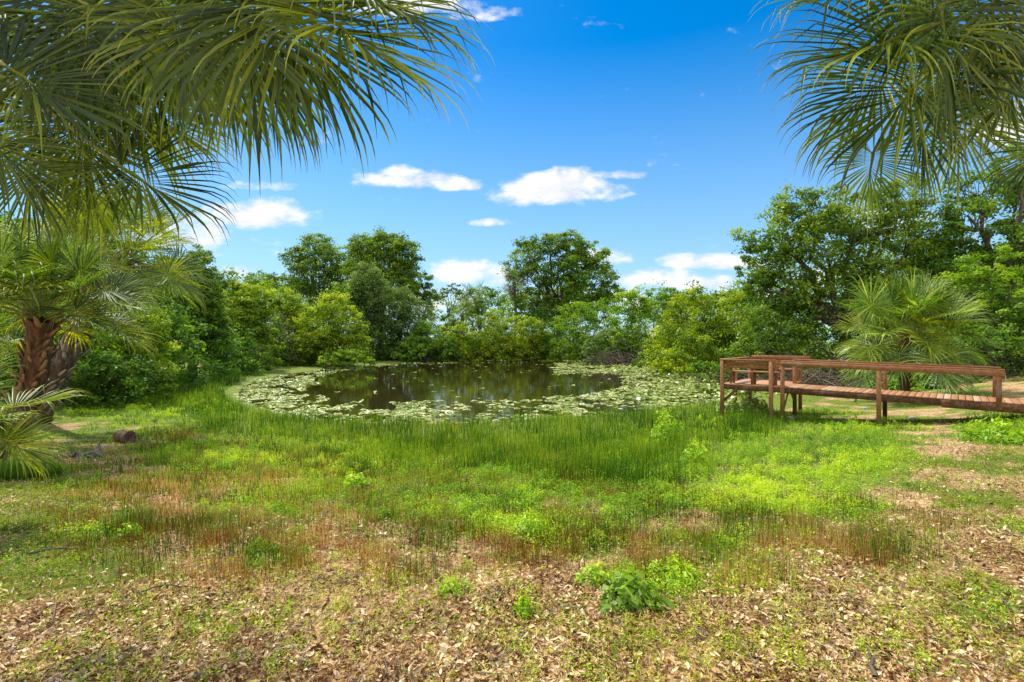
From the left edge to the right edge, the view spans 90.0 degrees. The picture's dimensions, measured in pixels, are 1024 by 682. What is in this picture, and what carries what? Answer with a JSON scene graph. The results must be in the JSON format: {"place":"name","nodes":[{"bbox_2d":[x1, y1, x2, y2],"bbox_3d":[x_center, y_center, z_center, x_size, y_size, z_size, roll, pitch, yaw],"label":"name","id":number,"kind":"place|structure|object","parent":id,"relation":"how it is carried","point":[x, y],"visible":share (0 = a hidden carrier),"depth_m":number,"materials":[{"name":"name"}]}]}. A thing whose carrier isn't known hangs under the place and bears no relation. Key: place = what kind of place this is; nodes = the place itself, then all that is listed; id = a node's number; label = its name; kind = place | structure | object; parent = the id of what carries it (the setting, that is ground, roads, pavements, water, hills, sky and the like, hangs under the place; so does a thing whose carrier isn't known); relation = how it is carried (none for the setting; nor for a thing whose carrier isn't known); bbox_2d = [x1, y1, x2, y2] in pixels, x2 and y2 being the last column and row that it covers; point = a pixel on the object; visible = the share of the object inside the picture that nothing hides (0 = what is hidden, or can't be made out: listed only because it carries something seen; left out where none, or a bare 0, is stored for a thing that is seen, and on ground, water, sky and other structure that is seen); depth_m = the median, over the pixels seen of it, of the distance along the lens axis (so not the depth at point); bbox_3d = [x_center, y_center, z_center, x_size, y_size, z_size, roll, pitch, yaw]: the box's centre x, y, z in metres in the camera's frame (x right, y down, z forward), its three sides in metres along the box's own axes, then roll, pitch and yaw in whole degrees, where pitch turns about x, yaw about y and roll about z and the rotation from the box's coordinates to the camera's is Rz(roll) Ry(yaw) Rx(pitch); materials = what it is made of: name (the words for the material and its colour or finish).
{"place":"outdoors","nodes":[
{"label":"outdoors","id":0,"kind":"place"},
{"bbox_2d":[238,360,737,421],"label":"pond water","id":1,"kind":"structure","parent":0,"point":[465,381],"depth_m":29.73,"materials":[{"name":"green liquid"}]},
{"bbox_2d":[231,359,745,421],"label":"lily pads","id":2,"kind":"object","parent":1,"relation":"on","point":[295,384],"visible":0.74,"depth_m":24.78,"materials":[{"name":"green plant"}]},
{"bbox_2d":[0,341,1023,681],"bbox_3d":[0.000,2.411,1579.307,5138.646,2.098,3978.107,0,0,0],"label":"ground","id":3,"kind":"structure","parent":0,"point":[1008,387],"depth_m":4.27,"materials":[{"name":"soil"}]},
{"bbox_2d":[0,310,24,357],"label":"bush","id":4,"kind":"object","parent":3,"relation":"on","point":[8,341],"visible":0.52,"depth_m":14.30,"materials":[{"name":"green plant"}]},
{"bbox_2d":[0,457,76,481],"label":"grass tuft","id":5,"kind":"object","parent":3,"relation":"on","point":[20,475],"visible":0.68,"depth_m":7.63,"materials":[{"name":"green plant"}]},
{"bbox_2d":[0,343,96,484],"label":"young fan palm","id":6,"kind":"object","parent":3,"relation":"on","point":[33,454],"visible":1,"depth_m":4.93,"materials":[{"name":"green plant"}]},
{"bbox_2d":[28,542,85,553],"bbox_3d":[-3.762,1.723,4.236,0.404,0.050,0.061,0,0,-18],"label":"fallen stick","id":7,"kind":"object","parent":3,"relation":"on","point":[34,552],"visible":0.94,"depth_m":4.23,"materials":[{"name":"brown wood"}]},
{"bbox_2d":[0,293,165,409],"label":"shrub","id":8,"kind":"object","parent":3,"relation":"on","point":[102,355],"visible":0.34,"depth_m":19.77,"materials":[{"name":"green plant"}]},
{"bbox_2d":[59,443,106,459],"bbox_3d":[-8.552,2.294,10.153,0.754,0.392,0.780,0,0,39],"label":"brush pile","id":9,"kind":"object","parent":3,"relation":"on","point":[79,452],"visible":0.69,"depth_m":10.15,"materials":[{"name":"plant"}]},
{"bbox_2d":[0,208,167,459],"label":"sabal palm","id":10,"kind":"object","parent":3,"relation":"on","point":[42,327],"visible":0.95,"depth_m":9.61,"materials":[{"name":"green plant"}]},
{"bbox_2d":[0,211,191,341],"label":"oak tree","id":11,"kind":"object","parent":3,"relation":"on","point":[135,256],"visible":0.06,"depth_m":27.56,"materials":[{"name":"green plant"}]},
{"bbox_2d":[0,186,214,435],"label":"sabal palm","id":12,"kind":"object","parent":3,"relation":"on","point":[65,362],"visible":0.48,"depth_m":12.18,"materials":[{"name":"green plant"}]},
{"bbox_2d":[23,176,216,423],"bbox_3d":[-11.784,-1.205,15.354,5.450,7.863,4.901,0,0,0],"label":"sabal palm","id":13,"kind":"object","parent":3,"relation":"on","point":[125,260],"visible":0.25,"depth_m":15.16,"materials":[{"name":"green plant"}]},
{"bbox_2d":[59,302,183,402],"bbox_3d":[-17.392,0.612,22.284,6.785,4.634,3.831,0,0,0],"label":"shrub","id":14,"kind":"object","parent":3,"relation":"on","point":[161,320],"visible":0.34,"depth_m":21.89,"materials":[{"name":"green plant"}]},
{"bbox_2d":[113,429,136,442],"bbox_3d":[-9.539,2.365,12.638,0.467,0.353,0.346,0,0,30],"label":"cut log","id":15,"kind":"object","parent":3,"relation":"on","point":[122,435],"visible":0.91,"depth_m":12.55,"materials":[{"name":"brown wood"}]},
{"bbox_2d":[112,522,141,541],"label":"leafy weed","id":16,"kind":"object","parent":3,"relation":"on","point":[126,530],"visible":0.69,"depth_m":4.65,"materials":[{"name":"green plant"}]},
{"bbox_2d":[134,250,232,374],"bbox_3d":[-21.654,-1.685,33.923,6.503,8.884,4.512,0,0,0],"label":"oak tree","id":17,"kind":"object","parent":3,"relation":"on","point":[212,310],"visible":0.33,"depth_m":33.47,"materials":[{"name":"green plant"}]},
{"bbox_2d":[186,244,235,358],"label":"tree","id":18,"kind":"object","parent":3,"relation":"on","point":[221,278],"visible":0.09,"depth_m":49.95,"materials":[{"name":"green plant"}]},
{"bbox_2d":[210,343,258,374],"bbox_3d":[-21.917,1.393,40.043,3.740,2.833,2.132,0,0,0],"label":"shrub","id":19,"kind":"object","parent":3,"relation":"on","point":[248,349],"visible":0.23,"depth_m":39.91,"materials":[{"name":"green plant"}]},
{"bbox_2d":[197,280,285,370],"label":"bush","id":20,"kind":"object","parent":3,"relation":"on","point":[249,299],"visible":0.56,"depth_m":44.77,"materials":[{"name":"green plant"}]},
{"bbox_2d":[0,0,494,262],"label":"sabal palm","id":21,"kind":"object","parent":3,"relation":"on","point":[146,46],"visible":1,"depth_m":3.00,"materials":[{"name":"green plant"}]},
{"bbox_2d":[242,270,308,322],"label":"oak tree","id":22,"kind":"object","parent":3,"relation":"on","point":[271,276],"visible":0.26,"depth_m":89.18,"materials":[{"name":"green plant"}]},
{"bbox_2d":[258,313,297,366],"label":"bare shrub","id":23,"kind":"object","parent":3,"relation":"on","point":[290,358],"visible":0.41,"depth_m":51.96,"materials":[{"name":"green plant"}]},
{"bbox_2d":[260,288,318,362],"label":"willow bush","id":24,"kind":"object","parent":3,"relation":"on","point":[290,310],"visible":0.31,"depth_m":56.41,"materials":[{"name":"green plant"}]},
{"bbox_2d":[277,233,353,326],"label":"oak tree","id":25,"kind":"object","parent":3,"relation":"on","point":[310,259],"visible":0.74,"depth_m":82.78,"materials":[{"name":"green plant"}]},
{"bbox_2d":[282,290,377,366],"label":"willow bush","id":26,"kind":"object","parent":3,"relation":"on","point":[332,341],"visible":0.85,"depth_m":53.08,"materials":[{"name":"green plant"}]},
{"bbox_2d":[317,349,375,368],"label":"shrub","id":27,"kind":"object","parent":3,"relation":"on","point":[340,356],"visible":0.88,"depth_m":49.73,"materials":[{"name":"green plant"}]},
{"bbox_2d":[341,470,372,493],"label":"leafy weed","id":28,"kind":"object","parent":3,"relation":"on","point":[354,480],"visible":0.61,"depth_m":6.84,"materials":[{"name":"green plant"}]},
{"bbox_2d":[339,225,425,344],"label":"oak tree","id":29,"kind":"object","parent":3,"relation":"on","point":[400,271],"visible":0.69,"depth_m":76.92,"materials":[{"name":"green plant"}]},
{"bbox_2d":[340,260,431,359],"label":"draped tree","id":30,"kind":"object","parent":3,"relation":"on","point":[395,327],"visible":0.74,"depth_m":67.40,"materials":[{"name":"green plant"}]},
{"bbox_2d":[384,292,423,359],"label":"sabal palm","id":31,"kind":"object","parent":3,"relation":"on","point":[401,346],"visible":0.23,"depth_m":69.49,"materials":[{"name":"green plant"}]},
{"bbox_2d":[402,270,441,316],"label":"oak tree","id":32,"kind":"object","parent":3,"relation":"on","point":[425,294],"visible":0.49,"depth_m":81.50,"materials":[{"name":"green plant"}]},
{"bbox_2d":[411,297,438,358],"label":"sabal palm","id":33,"kind":"object","parent":3,"relation":"on","point":[429,316],"visible":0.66,"depth_m":71.75,"materials":[{"name":"green plant"}]},
{"bbox_2d":[390,320,466,361],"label":"shrub","id":34,"kind":"object","parent":3,"relation":"on","point":[425,347],"visible":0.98,"depth_m":65.47,"materials":[{"name":"green plant"}]},
{"bbox_2d":[439,283,460,330],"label":"pine tree","id":35,"kind":"object","parent":3,"relation":"on","point":[447,291],"visible":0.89,"depth_m":95.08,"materials":[{"name":"green plant"}]},
{"bbox_2d":[431,573,474,599],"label":"leafy weed","id":36,"kind":"object","parent":3,"relation":"on","point":[452,587],"visible":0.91,"depth_m":3.35,"materials":[{"name":"green plant"}]},
{"bbox_2d":[445,292,476,354],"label":"sabal palm","id":37,"kind":"object","parent":3,"relation":"on","point":[462,316],"visible":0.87,"depth_m":75.74,"materials":[{"name":"green plant"}]},
{"bbox_2d":[132,367,790,492],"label":"rush grass","id":38,"kind":"structure","parent":3,"relation":"on","point":[479,454],"depth_m":13.37,"materials":[{"name":"green plant"}]},
{"bbox_2d":[431,320,498,361],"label":"shrub","id":39,"kind":"object","parent":3,"relation":"on","point":[465,349],"visible":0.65,"depth_m":66.94,"materials":[{"name":"green plant"}]},
{"bbox_2d":[456,279,493,337],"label":"sabal palm","id":40,"kind":"object","parent":3,"relation":"on","point":[478,292],"visible":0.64,"depth_m":79.71,"materials":[{"name":"green plant"}]},
{"bbox_2d":[455,286,508,343],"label":"bush","id":41,"kind":"object","parent":3,"relation":"on","point":[492,290],"visible":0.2,"depth_m":83.72,"materials":[{"name":"green plant"}]},
{"bbox_2d":[0,417,987,598],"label":"dry stubble","id":42,"kind":"object","parent":3,"relation":"on","point":[96,511],"visible":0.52,"depth_m":4.70,"materials":[{"name":"brown plant"}]},
{"bbox_2d":[428,293,564,357],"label":"bush","id":43,"kind":"object","parent":3,"relation":"on","point":[442,318],"visible":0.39,"depth_m":77.36,"materials":[{"name":"green plant"}]},
{"bbox_2d":[0,284,1007,405],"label":"undergrowth","id":44,"kind":"object","parent":3,"relation":"on","point":[190,347],"visible":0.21,"depth_m":31.55,"materials":[{"name":"green plant"}]},
{"bbox_2d":[466,307,546,361],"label":"willow bush","id":45,"kind":"object","parent":3,"relation":"on","point":[510,339],"visible":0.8,"depth_m":66.78,"materials":[{"name":"green plant"}]},
{"bbox_2d":[3,277,1017,345],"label":"distant woods","id":46,"kind":"object","parent":3,"relation":"on","point":[508,304],"visible":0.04,"depth_m":117.19,"materials":[{"name":"green plant"}]},
{"bbox_2d":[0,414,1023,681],"bbox_3d":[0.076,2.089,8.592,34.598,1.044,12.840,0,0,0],"label":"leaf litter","id":47,"kind":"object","parent":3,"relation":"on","point":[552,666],"visible":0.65,"depth_m":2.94,"materials":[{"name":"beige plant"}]},
{"bbox_2d":[138,578,194,593],"bbox_3d":[-2.333,1.663,3.486,0.342,0.047,0.074,0,0,-15],"label":"fallen stick","id":48,"kind":"object","parent":47,"relation":"on","point":[165,585],"visible":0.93,"depth_m":3.45,"materials":[{"name":"brown wood"}]},
{"bbox_2d":[865,644,877,679],"bbox_3d":[1.774,1.584,2.531,0.041,0.053,0.219,0,0,29],"label":"fallen stick","id":49,"kind":"object","parent":47,"relation":"on","point":[871,664],"visible":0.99,"depth_m":2.49,"materials":[{"name":"brown wood"}]},
{"bbox_2d":[0,379,1023,681],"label":"weed cover","id":50,"kind":"object","parent":3,"relation":"on","point":[764,487],"visible":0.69,"depth_m":5.66,"materials":[{"name":"green plant"}]},
{"bbox_2d":[0,432,1023,681],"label":"creeping weeds","id":51,"kind":"object","parent":3,"relation":"on","point":[206,624],"visible":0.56,"depth_m":3.32,"materials":[{"name":"green plant"}]},
{"bbox_2d":[0,436,1023,681],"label":"fallen twigs","id":52,"kind":"object","parent":3,"relation":"on","point":[502,594],"visible":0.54,"depth_m":3.03,"materials":[{"name":"brown wood"}]},
{"bbox_2d":[3,221,1023,357],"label":"side woods","id":53,"kind":"object","parent":3,"relation":"on","point":[255,281],"visible":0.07,"depth_m":62.64,"materials":[{"name":"green plant"}]},
{"bbox_2d":[501,267,527,344],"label":"sabal palm","id":54,"kind":"object","parent":3,"relation":"on","point":[512,289],"visible":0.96,"depth_m":77.86,"materials":[{"name":"green plant"}]},
{"bbox_2d":[513,585,534,618],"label":"leafy weed","id":55,"kind":"object","parent":3,"relation":"on","point":[522,606],"visible":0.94,"depth_m":3.04,"materials":[{"name":"green plant"}]},
{"bbox_2d":[503,316,562,361],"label":"willow bush","id":56,"kind":"object","parent":3,"relation":"on","point":[536,341],"visible":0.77,"depth_m":66.28,"materials":[{"name":"green plant"}]},
{"bbox_2d":[45,370,1023,489],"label":"shore grass","id":57,"kind":"structure","parent":3,"relation":"on","point":[706,443],"depth_m":11.01,"materials":[{"name":"green plant"}]},
{"bbox_2d":[511,507,557,547],"bbox_3d":[0.156,1.610,4.507,0.422,0.301,0.400,0,0,-20],"label":"leafy weed","id":58,"kind":"object","parent":3,"relation":"on","point":[531,526],"visible":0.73,"depth_m":4.43,"materials":[{"name":"green plant"}]},
{"bbox_2d":[496,228,626,335],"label":"oak tree","id":59,"kind":"object","parent":3,"relation":"on","point":[590,266],"visible":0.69,"depth_m":79.24,"materials":[{"name":"green plant"}]},
{"bbox_2d":[528,305,602,358],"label":"bush","id":60,"kind":"object","parent":3,"relation":"on","point":[555,312],"visible":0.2,"depth_m":73.63,"materials":[{"name":"green plant"}]},
{"bbox_2d":[552,341,591,359],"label":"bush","id":61,"kind":"object","parent":3,"relation":"on","point":[572,351],"visible":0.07,"depth_m":72.30,"materials":[{"name":"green plant"}]},
{"bbox_2d":[559,255,592,327],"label":"vine column","id":62,"kind":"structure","parent":3,"relation":"on","point":[571,291],"depth_m":76.22,"materials":[{"name":"green plant"}]},
{"bbox_2d":[535,297,634,362],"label":"bush","id":63,"kind":"object","parent":3,"relation":"on","point":[583,309],"visible":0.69,"depth_m":65.07,"materials":[{"name":"green plant"}]},
{"bbox_2d":[572,560,616,587],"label":"leafy weed","id":64,"kind":"object","parent":3,"relation":"on","point":[598,574],"visible":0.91,"depth_m":3.48,"materials":[{"name":"green plant"}]},
{"bbox_2d":[574,327,656,365],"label":"shrub","id":65,"kind":"object","parent":3,"relation":"on","point":[603,336],"visible":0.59,"depth_m":57.59,"materials":[{"name":"green plant"}]},
{"bbox_2d":[577,339,656,366],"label":"brush pile","id":66,"kind":"object","parent":3,"relation":"on","point":[618,361],"visible":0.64,"depth_m":54.76,"materials":[{"name":"brown plant"}]},
{"bbox_2d":[598,564,674,618],"bbox_3d":[0.747,1.542,3.236,0.462,0.243,0.431,0,0,0],"label":"broadleaf plant","id":67,"kind":"object","parent":3,"relation":"on","point":[626,590],"visible":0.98,"depth_m":3.14,"materials":[{"name":"green plant"}]},
{"bbox_2d":[598,286,695,363],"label":"bush","id":68,"kind":"object","parent":3,"relation":"on","point":[645,306],"visible":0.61,"depth_m":57.51,"materials":[{"name":"green plant"}]},
{"bbox_2d":[639,356,694,374],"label":"shrub","id":69,"kind":"object","parent":3,"relation":"on","point":[661,369],"visible":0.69,"depth_m":40.56,"materials":[{"name":"green plant"}]},
{"bbox_2d":[651,401,686,445],"bbox_3d":[3.776,1.998,12.480,0.867,1.064,0.855,0,0,0],"label":"dog fennel","id":70,"kind":"object","parent":3,"relation":"on","point":[662,424],"visible":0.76,"depth_m":12.38,"materials":[{"name":"green plant"}]},
{"bbox_2d":[642,550,703,593],"bbox_3d":[1.171,1.583,3.621,0.433,0.200,0.408,0,0,32],"label":"leafy weed","id":71,"kind":"object","parent":3,"relation":"on","point":[674,566],"visible":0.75,"depth_m":3.56,"materials":[{"name":"green plant"}]},
{"bbox_2d":[631,293,720,373],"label":"willow bush","id":72,"kind":"object","parent":3,"relation":"on","point":[678,321],"visible":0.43,"depth_m":43.37,"materials":[{"name":"green plant"}]},
{"bbox_2d":[610,363,779,399],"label":"marsh plants","id":73,"kind":"object","parent":3,"relation":"on","point":[641,391],"visible":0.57,"depth_m":27.60,"materials":[{"name":"green plant"}]},
{"bbox_2d":[680,440,709,466],"bbox_3d":[3.203,1.975,9.068,0.561,0.476,0.574,0,0,0],"label":"dog fennel","id":74,"kind":"object","parent":3,"relation":"on","point":[699,455],"visible":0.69,"depth_m":8.98,"materials":[{"name":"green plant"}]},
{"bbox_2d":[686,360,743,383],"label":"shrub","id":75,"kind":"object","parent":3,"relation":"on","point":[703,367],"visible":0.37,"depth_m":32.91,"materials":[{"name":"green plant"}]},
{"bbox_2d":[655,278,785,377],"bbox_3d":[15.424,-0.393,36.793,9.444,8.244,5.554,0,0,0],"label":"willow bush","id":76,"kind":"object","parent":3,"relation":"on","point":[724,331],"visible":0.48,"depth_m":36.70,"materials":[{"name":"green plant"}]},
{"bbox_2d":[655,287,797,343],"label":"bush","id":77,"kind":"object","parent":3,"relation":"on","point":[755,304],"visible":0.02,"depth_m":62.01,"materials":[{"name":"green plant"}]},
{"bbox_2d":[715,390,773,415],"bbox_3d":[8.347,2.119,18.385,1.896,1.050,1.854,0,0,26],"label":"marsh shrub","id":78,"kind":"object","parent":3,"relation":"on","point":[748,402],"visible":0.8,"depth_m":17.98,"materials":[{"name":"green plant"}]},
{"bbox_2d":[713,303,832,382],"bbox_3d":[16.034,0.319,30.982,7.424,5.572,3.967,0,0,0],"label":"bush","id":79,"kind":"object","parent":3,"relation":"on","point":[783,338],"visible":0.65,"depth_m":30.67,"materials":[{"name":"green plant"}]},
{"bbox_2d":[669,337,960,394],"bbox_3d":[15.426,2.077,26.185,10.779,4.622,10.589,0,0,-22],"label":"brush pile","id":80,"kind":"object","parent":3,"relation":"on","point":[823,377],"visible":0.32,"depth_m":26.64,"materials":[{"name":"brown plant"}]},
{"bbox_2d":[727,172,994,374],"bbox_3d":[22.267,-4.027,32.912,15.911,12.776,7.587,0,0,0],"label":"oak tree","id":81,"kind":"object","parent":3,"relation":"on","point":[819,224],"visible":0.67,"depth_m":32.04,"materials":[{"name":"green plant"}]},
{"bbox_2d":[720,357,1023,423],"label":"boardwalk","id":82,"kind":"structure","parent":3,"relation":"on","point":[996,402],"depth_m":15.13,"materials":[{"name":"brown wood"}]},
{"bbox_2d":[726,362,779,385],"bbox_3d":[8.084,1.065,17.140,1.640,0.770,0.438,0,0,41],"label":"bench","id":83,"kind":"object","parent":82,"relation":"on","point":[732,375],"visible":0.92,"depth_m":17.04,"materials":[{"name":"brown wood"}]},
{"bbox_2d":[748,355,810,380],"bbox_3d":[9.835,0.995,18.888,1.990,0.910,0.438,0,0,41],"label":"bench","id":84,"kind":"object","parent":82,"relation":"on","point":[774,357],"visible":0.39,"depth_m":18.99,"materials":[{"name":"brown wood"}]},
{"bbox_2d":[743,0,1023,231],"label":"sabal palm","id":85,"kind":"object","parent":3,"relation":"on","point":[990,75],"visible":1,"depth_m":3.88,"materials":[{"name":"green plant"}]},
{"bbox_2d":[862,372,930,391],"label":"fern clump","id":86,"kind":"object","parent":3,"relation":"on","point":[890,386],"visible":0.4,"depth_m":24.24,"materials":[{"name":"green plant"}]},
{"bbox_2d":[827,267,1005,395],"bbox_3d":[15.933,-0.273,20.433,5.905,5.679,5.718,0,0,24],"label":"sabal palm","id":87,"kind":"object","parent":3,"relation":"on","point":[913,305],"visible":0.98,"depth_m":19.81,"materials":[{"name":"green plant"}]},
{"bbox_2d":[824,307,1023,381],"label":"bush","id":88,"kind":"object","parent":3,"relation":"on","point":[1001,361],"visible":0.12,"depth_m":25.18,"materials":[{"name":"green plant"}]},
{"bbox_2d":[834,244,1022,377],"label":"bush","id":89,"kind":"object","parent":3,"relation":"on","point":[938,261],"visible":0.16,"depth_m":29.91,"materials":[{"name":"green plant"}]},
{"bbox_2d":[909,372,959,388],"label":"fern clump","id":90,"kind":"object","parent":3,"relation":"on","point":[927,383],"visible":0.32,"depth_m":23.66,"materials":[{"name":"green plant"}]},
{"bbox_2d":[911,244,1023,376],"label":"bush","id":91,"kind":"object","parent":3,"relation":"on","point":[972,276],"visible":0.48,"depth_m":26.13,"materials":[{"name":"green plant"}]},
{"bbox_2d":[931,280,1023,383],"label":"bush","id":92,"kind":"object","parent":3,"relation":"on","point":[1017,346],"visible":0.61,"depth_m":23.76,"materials":[{"name":"green plant"}]},
{"bbox_2d":[937,144,1023,359],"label":"oak tree","id":93,"kind":"object","parent":3,"relation":"on","point":[1013,231],"visible":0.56,"depth_m":29.79,"materials":[{"name":"green plant"}]},
{"bbox_2d":[952,417,1023,445],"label":"leafy weed","id":94,"kind":"object","parent":3,"relation":"on","point":[1002,428],"visible":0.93,"depth_m":10.07,"materials":[{"name":"green plant"}]},
{"bbox_2d":[0,0,1023,340],"label":"sky","id":95,"kind":"structure","parent":0,"point":[644,129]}
]}

